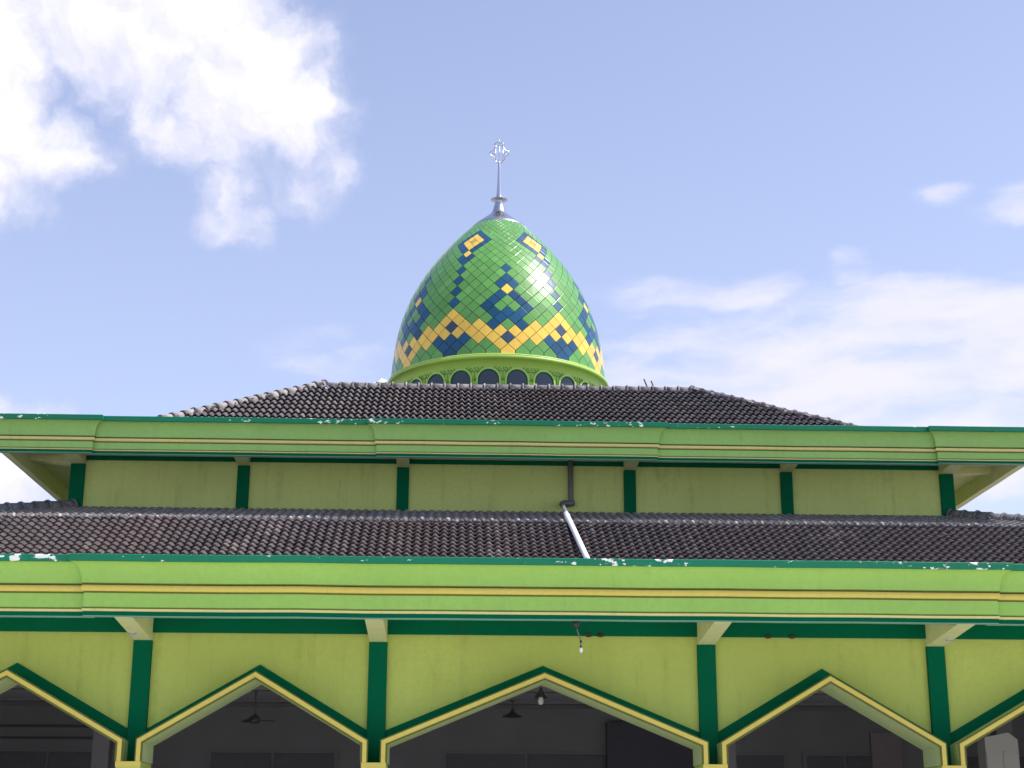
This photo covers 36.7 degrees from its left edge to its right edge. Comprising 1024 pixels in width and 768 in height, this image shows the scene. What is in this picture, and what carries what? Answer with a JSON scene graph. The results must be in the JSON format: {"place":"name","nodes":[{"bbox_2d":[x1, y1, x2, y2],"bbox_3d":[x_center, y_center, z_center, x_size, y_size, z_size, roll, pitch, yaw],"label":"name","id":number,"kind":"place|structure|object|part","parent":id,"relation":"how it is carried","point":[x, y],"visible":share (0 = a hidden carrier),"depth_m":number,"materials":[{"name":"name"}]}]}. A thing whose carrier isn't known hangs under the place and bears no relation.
{"place":"outdoors","nodes":[
{"label":"outdoors","id":0,"kind":"place"},
{"bbox_2d":[0,0,1023,514],"label":"sky","id":1,"kind":"structure","parent":0,"point":[813,207],"materials":[{"name":"blue"}]},
{"label":"ground","id":2,"kind":"structure","parent":0,"visible":0},
{"bbox_2d":[0,139,1023,767],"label":"mosque","id":3,"kind":"structure","parent":2,"relation":"on","point":[396,571],"depth_m":30.60,"materials":[{"name":"paint"}]},
{"bbox_2d":[242,691,274,723],"bbox_3d":[-5.872,7.443,35.597,0.817,0.780,0.845,1,-16,-2],"label":"ceiling fan","id":4,"kind":"object","parent":3,"relation":"hanging from","point":[254,719],"visible":0.84,"depth_m":35.52,"materials":[{"name":"metal"}]},
{"bbox_2d":[374,379,386,382],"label":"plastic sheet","id":5,"kind":"object","parent":3,"relation":"on","point":[383,380],"visible":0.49,"depth_m":52.18,"materials":[{"name":"white plastic"}]},
{"bbox_2d":[502,700,522,717],"bbox_3d":[0.013,8.036,38.202,0.500,0.412,0.500,1,-16,-2],"label":"pendant lamp","id":6,"kind":"object","parent":3,"relation":"hanging from","point":[512,714],"visible":1,"depth_m":38.15,"materials":[{"name":"metal"}]},
{"bbox_2d":[534,686,547,704],"bbox_3d":[0.614,6.588,33.019,0.300,0.550,0.300,1,-16,-2],"label":"pendant lamp","id":7,"kind":"object","parent":3,"relation":"hanging from","point":[540,695],"visible":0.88,"depth_m":32.93,"materials":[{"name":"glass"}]},
{"bbox_2d":[559,460,589,557],"bbox_3d":[1.399,2.752,36.345,0.449,5.489,14.931,0,-16,1],"label":"drain pipe","id":8,"kind":"object","parent":3,"relation":"attached to","point":[569,502],"visible":1,"depth_m":39.02,"materials":[{"name":"white plastic"}]},
{"bbox_2d":[572,621,582,652],"bbox_3d":[1.202,4.507,28.484,0.176,0.893,0.148,-9,-19,28],"label":"hanging light bulb","id":9,"kind":"object","parent":3,"relation":"hanging from","point":[576,624],"visible":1,"depth_m":28.45,"materials":[{"name":"white glass"}]},
{"bbox_2d":[977,733,1019,767],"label":"cabinet","id":10,"kind":"object","parent":3,"relation":"on","point":[999,751],"visible":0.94,"depth_m":33.26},
{"bbox_3d":[10.380,9.332,32.810,0.330,2.950,0.018,1,-16,-2],"label":"door","id":11,"kind":"part","parent":10,"relation":"part of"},
{"bbox_3d":[10.740,9.338,32.824,0.330,2.950,0.018,1,-16,-2],"label":"door","id":12,"kind":"part","parent":10,"relation":"part of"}
]}

